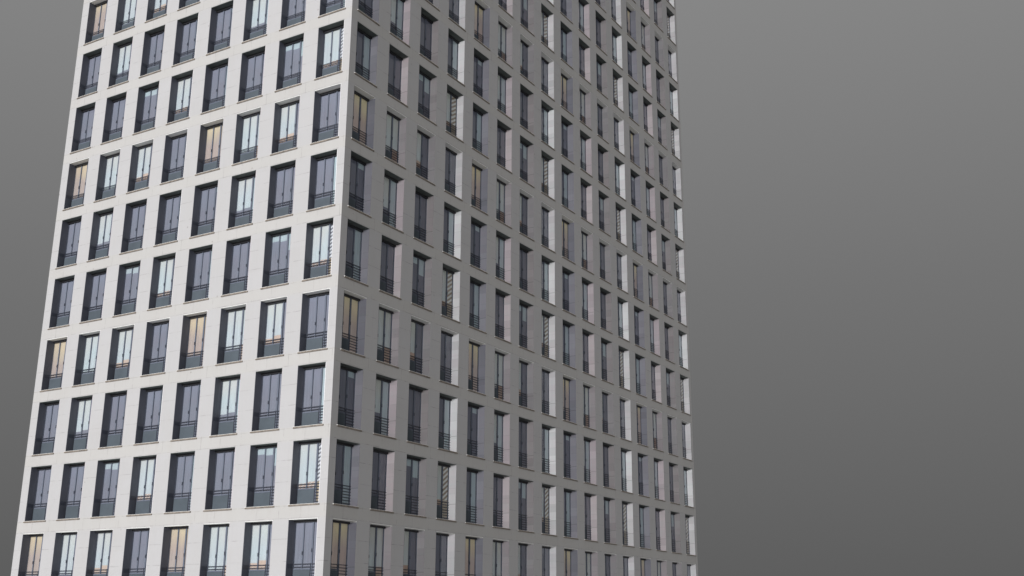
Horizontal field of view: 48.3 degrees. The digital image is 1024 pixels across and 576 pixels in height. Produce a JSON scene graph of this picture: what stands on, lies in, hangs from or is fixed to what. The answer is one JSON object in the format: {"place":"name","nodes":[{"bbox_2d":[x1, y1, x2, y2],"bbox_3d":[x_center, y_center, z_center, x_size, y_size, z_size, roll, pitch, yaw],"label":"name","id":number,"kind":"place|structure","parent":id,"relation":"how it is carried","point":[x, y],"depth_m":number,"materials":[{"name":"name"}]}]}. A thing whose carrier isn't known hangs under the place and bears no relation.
{"place":"outdoors","nodes":[
{"label":"outdoors","id":0,"kind":"place"},
{"bbox_2d":[11,0,697,575],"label":"building facade","id":1,"kind":"structure","parent":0,"point":[367,288],"depth_m":62.63,"materials":[{"name":"concrete"}]},
{"bbox_2d":[18,533,43,575],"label":"window","id":2,"kind":"structure","parent":1,"relation":"in","point":[31,548],"depth_m":61.47,"materials":[{"name":"glass"}]},
{"bbox_2d":[23,465,51,522],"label":"window","id":3,"kind":"structure","parent":1,"relation":"in","point":[36,508],"depth_m":62.38,"materials":[{"name":"glass"}]},
{"bbox_2d":[31,400,59,456],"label":"window","id":4,"kind":"structure","parent":1,"relation":"in","point":[47,419],"depth_m":63.41,"materials":[{"name":"glass"}]},
{"bbox_2d":[40,336,67,391],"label":"window","id":5,"kind":"structure","parent":1,"relation":"in","point":[56,348],"depth_m":64.44,"materials":[{"name":"glass"}]},
{"bbox_2d":[47,275,74,329],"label":"window","id":6,"kind":"structure","parent":1,"relation":"in","point":[63,287],"depth_m":65.47,"materials":[{"name":"glass"}]},
{"bbox_2d":[51,531,77,575],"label":"window","id":7,"kind":"structure","parent":1,"relation":"in","point":[65,542],"depth_m":60.12,"materials":[{"name":"glass"}]},
{"bbox_2d":[55,215,81,269],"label":"window","id":8,"kind":"structure","parent":1,"relation":"in","point":[70,230],"depth_m":66.52,"materials":[{"name":"glass"}]},
{"bbox_2d":[56,462,84,520],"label":"window","id":9,"kind":"structure","parent":1,"relation":"in","point":[73,473],"depth_m":61.03,"materials":[{"name":"glass"}]},
{"bbox_2d":[62,158,88,210],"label":"window","id":10,"kind":"structure","parent":1,"relation":"in","point":[77,174],"depth_m":67.54,"materials":[{"name":"glass"}]},
{"bbox_2d":[64,395,92,452],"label":"window","id":11,"kind":"structure","parent":1,"relation":"in","point":[80,410],"depth_m":62.06,"materials":[{"name":"glass"}]},
{"bbox_2d":[72,330,99,386],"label":"window","id":12,"kind":"structure","parent":1,"relation":"in","point":[88,343],"depth_m":63.10,"materials":[{"name":"glass"}]},
{"bbox_2d":[79,268,106,323],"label":"window","id":13,"kind":"structure","parent":1,"relation":"in","point":[94,290],"depth_m":64.13,"materials":[{"name":"glass"}]},
{"bbox_2d":[85,529,112,575],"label":"window","id":14,"kind":"structure","parent":1,"relation":"in","point":[100,541],"depth_m":58.77,"materials":[{"name":"glass"}]},
{"bbox_2d":[86,207,113,261],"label":"window","id":15,"kind":"structure","parent":1,"relation":"in","point":[100,238],"depth_m":65.17,"materials":[{"name":"glass"}]},
{"bbox_2d":[90,458,119,518],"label":"window","id":16,"kind":"structure","parent":1,"relation":"in","point":[104,503],"depth_m":59.68,"materials":[{"name":"glass"}]},
{"bbox_2d":[93,148,120,202],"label":"window","id":17,"kind":"structure","parent":1,"relation":"in","point":[109,161],"depth_m":66.19,"materials":[{"name":"glass"}]},
{"bbox_2d":[98,390,126,449],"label":"window","id":18,"kind":"structure","parent":1,"relation":"in","point":[112,428],"depth_m":60.71,"materials":[{"name":"glass"}]},
{"bbox_2d":[100,91,126,144],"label":"window","id":19,"kind":"structure","parent":1,"relation":"in","point":[115,105],"depth_m":67.24,"materials":[{"name":"glass"}]},
{"bbox_2d":[105,324,133,381],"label":"window","id":20,"kind":"structure","parent":1,"relation":"in","point":[122,336],"depth_m":61.74,"materials":[{"name":"glass"}]},
{"bbox_2d":[107,36,132,88],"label":"window","id":21,"kind":"structure","parent":1,"relation":"in","point":[121,53],"depth_m":68.24,"materials":[{"name":"glass"}]},
{"bbox_2d":[112,260,140,317],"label":"window","id":22,"kind":"structure","parent":1,"relation":"in","point":[128,274],"depth_m":62.78,"materials":[{"name":"glass"}]},
{"bbox_2d":[119,198,146,254],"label":"window","id":23,"kind":"structure","parent":1,"relation":"in","point":[135,212],"depth_m":63.81,"materials":[{"name":"glass"}]},
{"bbox_2d":[122,527,149,575],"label":"window","id":24,"kind":"structure","parent":1,"relation":"in","point":[136,539],"depth_m":57.41,"materials":[{"name":"glass"}]},
{"bbox_2d":[126,138,153,193],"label":"window","id":25,"kind":"structure","parent":1,"relation":"in","point":[141,155],"depth_m":64.85,"materials":[{"name":"glass"}]},
{"bbox_2d":[126,455,156,516],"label":"window","id":26,"kind":"structure","parent":1,"relation":"in","point":[144,467],"depth_m":58.33,"materials":[{"name":"glass"}]},
{"bbox_2d":[132,81,158,134],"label":"window","id":27,"kind":"structure","parent":1,"relation":"in","point":[147,99],"depth_m":65.87,"materials":[{"name":"glass"}]},
{"bbox_2d":[133,385,163,445],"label":"window","id":28,"kind":"structure","parent":1,"relation":"in","point":[150,399],"depth_m":59.36,"materials":[{"name":"glass"}]},
{"bbox_2d":[138,25,164,77],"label":"window","id":29,"kind":"structure","parent":1,"relation":"in","point":[153,38],"depth_m":66.91,"materials":[{"name":"glass"}]},
{"bbox_2d":[140,317,169,376],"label":"window","id":30,"kind":"structure","parent":1,"relation":"in","point":[156,339],"depth_m":60.39,"materials":[{"name":"glass"}]},
{"bbox_2d":[147,252,175,310],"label":"window","id":31,"kind":"structure","parent":1,"relation":"in","point":[161,289],"depth_m":61.43,"materials":[{"name":"glass"}]},
{"bbox_2d":[153,189,181,246],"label":"window","id":32,"kind":"structure","parent":1,"relation":"in","point":[169,203],"depth_m":62.46,"materials":[{"name":"glass"}]},
{"bbox_2d":[160,128,187,184],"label":"window","id":33,"kind":"structure","parent":1,"relation":"in","point":[175,143],"depth_m":63.50,"materials":[{"name":"glass"}]},
{"bbox_2d":[160,525,188,575],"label":"window","id":34,"kind":"structure","parent":1,"relation":"in","point":[175,538],"depth_m":56.05,"materials":[{"name":"glass"}]},
{"bbox_2d":[165,70,192,124],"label":"window","id":35,"kind":"structure","parent":1,"relation":"in","point":[181,84],"depth_m":64.52,"materials":[{"name":"glass"}]},
{"bbox_2d":[164,451,194,513],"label":"window","id":36,"kind":"structure","parent":1,"relation":"in","point":[181,468],"depth_m":56.98,"materials":[{"name":"glass"}]},
{"bbox_2d":[171,12,198,66],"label":"window","id":37,"kind":"structure","parent":1,"relation":"in","point":[186,31],"depth_m":65.57,"materials":[{"name":"glass"}]},
{"bbox_2d":[170,380,200,441],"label":"window","id":38,"kind":"structure","parent":1,"relation":"in","point":[186,412],"depth_m":58.02,"materials":[{"name":"glass"}]},
{"bbox_2d":[177,311,206,371],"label":"window","id":39,"kind":"structure","parent":1,"relation":"in","point":[194,324],"depth_m":59.05,"materials":[{"name":"glass"}]},
{"bbox_2d":[183,244,212,303],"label":"window","id":40,"kind":"structure","parent":1,"relation":"in","point":[200,258],"depth_m":60.08,"materials":[{"name":"glass"}]},
{"bbox_2d":[189,180,217,238],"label":"window","id":41,"kind":"structure","parent":1,"relation":"in","point":[205,195],"depth_m":61.13,"materials":[{"name":"glass"}]},
{"bbox_2d":[195,118,223,175],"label":"window","id":42,"kind":"structure","parent":1,"relation":"in","point":[210,140],"depth_m":62.15,"materials":[{"name":"glass"}]},
{"bbox_2d":[199,523,229,575],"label":"window","id":43,"kind":"structure","parent":1,"relation":"in","point":[215,538],"depth_m":54.69,"materials":[{"name":"glass"}]},
{"bbox_2d":[200,58,228,114],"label":"window","id":44,"kind":"structure","parent":1,"relation":"in","point":[214,95],"depth_m":63.18,"materials":[{"name":"glass"}]},
{"bbox_2d":[203,447,234,511],"bbox_3d":[-13.979,9.291,55.298,1.836,3.018,0.566,-9,-19,30],"label":"window","id":45,"kind":"structure","parent":1,"relation":"in","point":[221,460],"depth_m":55.63,"materials":[{"name":"glass"}]},
{"bbox_2d":[206,0,233,55],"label":"window","id":46,"kind":"structure","parent":1,"relation":"in","point":[221,15],"depth_m":64.20,"materials":[{"name":"glass"}]},
{"bbox_2d":[209,374,240,437],"bbox_3d":[-13.957,5.844,56.324,1.836,3.018,0.566,-9,-19,30],"label":"window","id":47,"kind":"structure","parent":1,"relation":"in","point":[227,388],"depth_m":56.67,"materials":[{"name":"glass"}]},
{"bbox_2d":[215,304,245,365],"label":"window","id":48,"kind":"structure","parent":1,"relation":"in","point":[232,319],"depth_m":57.69,"materials":[{"name":"glass"}]},
{"bbox_2d":[221,236,250,296],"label":"window","id":49,"kind":"structure","parent":1,"relation":"in","point":[237,257],"depth_m":58.73,"materials":[{"name":"glass"}]},
{"bbox_2d":[226,170,255,229],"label":"window","id":50,"kind":"structure","parent":1,"relation":"in","point":[241,206],"depth_m":59.76,"materials":[{"name":"glass"}]},
{"bbox_2d":[231,107,260,165],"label":"window","id":51,"kind":"structure","parent":1,"relation":"in","point":[248,122],"depth_m":60.79,"materials":[{"name":"glass"}]},
{"bbox_2d":[236,45,265,103],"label":"window","id":52,"kind":"structure","parent":1,"relation":"in","point":[252,61],"depth_m":61.84,"materials":[{"name":"glass"}]},
{"bbox_2d":[241,0,268,43],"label":"window","id":53,"kind":"structure","parent":1,"relation":"in","point":[256,12],"depth_m":62.82,"materials":[{"name":"glass"}]},
{"bbox_2d":[241,520,272,575],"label":"window","id":54,"kind":"structure","parent":1,"relation":"in","point":[257,534],"depth_m":53.33,"materials":[{"name":"glass"}]},
{"bbox_2d":[244,443,277,508],"bbox_3d":[-11.667,8.907,53.957,1.836,3.018,0.566,-9,-19,30],"label":"window","id":55,"kind":"structure","parent":1,"relation":"in","point":[263,457],"depth_m":54.29,"materials":[{"name":"glass"}]},
{"bbox_2d":[250,368,281,432],"bbox_3d":[-11.645,5.460,54.983,1.836,3.018,0.566,-9,-19,30],"label":"window","id":56,"kind":"structure","parent":1,"relation":"in","point":[267,392],"depth_m":55.32,"materials":[{"name":"glass"}]},
{"bbox_2d":[255,296,286,359],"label":"window","id":57,"kind":"structure","parent":1,"relation":"in","point":[271,335],"depth_m":56.36,"materials":[{"name":"glass"}]},
{"bbox_2d":[260,227,291,289],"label":"window","id":58,"kind":"structure","parent":1,"relation":"in","point":[277,242],"depth_m":57.38,"materials":[{"name":"glass"}]},
{"bbox_2d":[265,160,295,221],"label":"window","id":59,"kind":"structure","parent":1,"relation":"in","point":[282,176],"depth_m":58.43,"materials":[{"name":"glass"}]},
{"bbox_2d":[270,95,299,155],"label":"window","id":60,"kind":"structure","parent":1,"relation":"in","point":[286,112],"depth_m":59.45,"materials":[{"name":"glass"}]},
{"bbox_2d":[274,33,303,91],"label":"window","id":61,"kind":"structure","parent":1,"relation":"in","point":[290,56],"depth_m":60.48,"materials":[{"name":"glass"}]},
{"bbox_2d":[285,518,317,575],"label":"window","id":62,"kind":"structure","parent":1,"relation":"in","point":[302,533],"depth_m":51.98,"materials":[{"name":"glass"}]},
{"bbox_2d":[288,438,321,506],"bbox_3d":[-9.355,8.522,52.617,1.836,3.018,0.566,-9,-19,30],"label":"window","id":63,"kind":"structure","parent":1,"relation":"in","point":[306,460],"depth_m":52.94,"materials":[{"name":"glass"}]},
{"bbox_2d":[293,362,325,428],"bbox_3d":[-9.333,5.075,53.642,1.836,3.018,0.566,-9,-19,30],"label":"window","id":64,"kind":"structure","parent":1,"relation":"in","point":[309,409],"depth_m":53.97,"materials":[{"name":"glass"}]},
{"bbox_2d":[297,288,329,353],"bbox_3d":[-9.312,1.628,54.668,1.836,3.018,0.566,-9,-19,30],"label":"window","id":65,"kind":"structure","parent":1,"relation":"in","point":[315,304],"depth_m":55.01,"materials":[{"name":"glass"}]},
{"bbox_2d":[302,217,333,281],"bbox_3d":[-9.290,-1.819,55.694,1.836,3.018,0.566,-9,-19,30],"label":"window","id":66,"kind":"structure","parent":1,"relation":"in","point":[319,234],"depth_m":56.04,"materials":[{"name":"glass"}]},
{"bbox_2d":[306,149,337,211],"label":"window","id":67,"kind":"structure","parent":1,"relation":"in","point":[323,166],"depth_m":57.08,"materials":[{"name":"glass"}]},
{"bbox_2d":[310,83,340,144],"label":"window","id":68,"kind":"structure","parent":1,"relation":"in","point":[326,112],"depth_m":58.10,"materials":[{"name":"glass"}]},
{"bbox_2d":[314,19,344,80],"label":"window","id":69,"kind":"structure","parent":1,"relation":"in","point":[331,36],"depth_m":59.13,"materials":[{"name":"glass"}]},
{"bbox_2d":[330,518,356,575],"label":"window","id":70,"kind":"structure","parent":1,"relation":"in","point":[343,545],"depth_m":52.52,"materials":[{"name":"glass"}]},
{"bbox_2d":[333,439,359,508],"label":"window","id":71,"kind":"structure","parent":1,"relation":"in","point":[347,453],"depth_m":53.46,"materials":[{"name":"glass"}]},
{"bbox_2d":[337,363,362,431],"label":"window","id":72,"kind":"structure","parent":1,"relation":"in","point":[351,378],"depth_m":54.50,"materials":[{"name":"glass"}]},
{"bbox_2d":[340,289,365,357],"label":"window","id":73,"kind":"structure","parent":1,"relation":"in","point":[354,305],"depth_m":55.52,"materials":[{"name":"glass"}]},
{"bbox_2d":[344,219,369,286],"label":"window","id":74,"kind":"structure","parent":1,"relation":"in","point":[357,245],"depth_m":56.56,"materials":[{"name":"glass"}]},
{"bbox_2d":[348,151,371,217],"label":"window","id":75,"kind":"structure","parent":1,"relation":"in","point":[360,183],"depth_m":57.59,"materials":[{"name":"glass"}]},
{"bbox_2d":[351,85,374,151],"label":"window","id":76,"kind":"structure","parent":1,"relation":"in","point":[364,103],"depth_m":58.63,"materials":[{"name":"glass"}]},
{"bbox_2d":[354,22,377,87],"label":"window","id":77,"kind":"structure","parent":1,"relation":"in","point":[367,40],"depth_m":59.66,"materials":[{"name":"glass"}]},
{"bbox_2d":[368,523,391,575],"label":"window","id":78,"kind":"structure","parent":1,"relation":"in","point":[380,539],"depth_m":54.80,"materials":[{"name":"glass"}]},
{"bbox_2d":[370,447,394,513],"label":"window","id":79,"kind":"structure","parent":1,"relation":"in","point":[383,459],"depth_m":55.71,"materials":[{"name":"glass"}]},
{"bbox_2d":[373,373,396,439],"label":"window","id":80,"kind":"structure","parent":1,"relation":"in","point":[386,387],"depth_m":56.74,"materials":[{"name":"glass"}]},
{"bbox_2d":[376,303,399,368],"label":"window","id":81,"kind":"structure","parent":1,"relation":"in","point":[388,318],"depth_m":57.78,"materials":[{"name":"glass"}]},
{"bbox_2d":[379,235,401,299],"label":"window","id":82,"kind":"structure","parent":1,"relation":"in","point":[391,250],"depth_m":58.82,"materials":[{"name":"glass"}]},
{"bbox_2d":[382,169,403,233],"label":"window","id":83,"kind":"structure","parent":1,"relation":"in","point":[393,196],"depth_m":59.84,"materials":[{"name":"glass"}]},
{"bbox_2d":[384,105,406,169],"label":"window","id":84,"kind":"structure","parent":1,"relation":"in","point":[395,145],"depth_m":60.88,"materials":[{"name":"glass"}]},
{"bbox_2d":[387,44,408,107],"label":"window","id":85,"kind":"structure","parent":1,"relation":"in","point":[398,61],"depth_m":61.90,"materials":[{"name":"glass"}]},
{"bbox_2d":[403,527,424,575],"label":"window","id":86,"kind":"structure","parent":1,"relation":"in","point":[413,559],"depth_m":57.05,"materials":[{"name":"glass"}]},
{"bbox_2d":[404,454,426,517],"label":"window","id":87,"kind":"structure","parent":1,"relation":"in","point":[415,497],"depth_m":57.96,"materials":[{"name":"glass"}]},
{"bbox_2d":[407,383,428,446],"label":"window","id":88,"kind":"structure","parent":1,"relation":"in","point":[418,396],"depth_m":58.99,"materials":[{"name":"glass"}]},
{"bbox_2d":[409,315,429,378],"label":"window","id":89,"kind":"structure","parent":1,"relation":"in","point":[420,328],"depth_m":60.04,"materials":[{"name":"glass"}]},
{"bbox_2d":[411,249,431,311],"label":"window","id":90,"kind":"structure","parent":1,"relation":"in","point":[422,263],"depth_m":61.07,"materials":[{"name":"glass"}]},
{"bbox_2d":[413,186,433,247],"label":"window","id":91,"kind":"structure","parent":1,"relation":"in","point":[424,201],"depth_m":62.08,"materials":[{"name":"glass"}]},
{"bbox_2d":[415,124,435,185],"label":"window","id":92,"kind":"structure","parent":1,"relation":"in","point":[425,156],"depth_m":63.12,"materials":[{"name":"glass"}]},
{"bbox_2d":[417,64,436,125],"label":"window","id":93,"kind":"structure","parent":1,"relation":"in","point":[427,94],"depth_m":64.16,"materials":[{"name":"glass"}]},
{"bbox_2d":[436,461,456,521],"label":"window","id":94,"kind":"structure","parent":1,"relation":"in","point":[446,479],"depth_m":60.21,"materials":[{"name":"glass"}]},
{"bbox_2d":[438,393,457,453],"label":"window","id":95,"kind":"structure","parent":1,"relation":"in","point":[447,438],"depth_m":61.25,"materials":[{"name":"glass"}]},
{"bbox_2d":[439,327,458,387],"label":"window","id":96,"kind":"structure","parent":1,"relation":"in","point":[449,355],"depth_m":62.27,"materials":[{"name":"glass"}]},
{"bbox_2d":[441,263,459,322],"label":"window","id":97,"kind":"structure","parent":1,"relation":"in","point":[450,276],"depth_m":63.32,"materials":[{"name":"glass"}]},
{"bbox_2d":[442,201,461,260],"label":"window","id":98,"kind":"structure","parent":1,"relation":"in","point":[452,215],"depth_m":64.35,"materials":[{"name":"glass"}]},
{"bbox_2d":[465,467,483,525],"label":"window","id":99,"kind":"structure","parent":1,"relation":"in","point":[475,477],"depth_m":62.47,"materials":[{"name":"glass"}]},
{"bbox_2d":[466,401,484,459],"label":"window","id":100,"kind":"structure","parent":1,"relation":"in","point":[476,412],"depth_m":63.50,"materials":[{"name":"glass"}]},
{"bbox_2d":[467,338,485,395],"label":"window","id":101,"kind":"structure","parent":1,"relation":"in","point":[476,366],"depth_m":64.53,"materials":[{"name":"glass"}]},
{"bbox_2d":[0,0,1023,575],"label":"sky","id":102,"kind":"structure","parent":0,"point":[853,170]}
]}

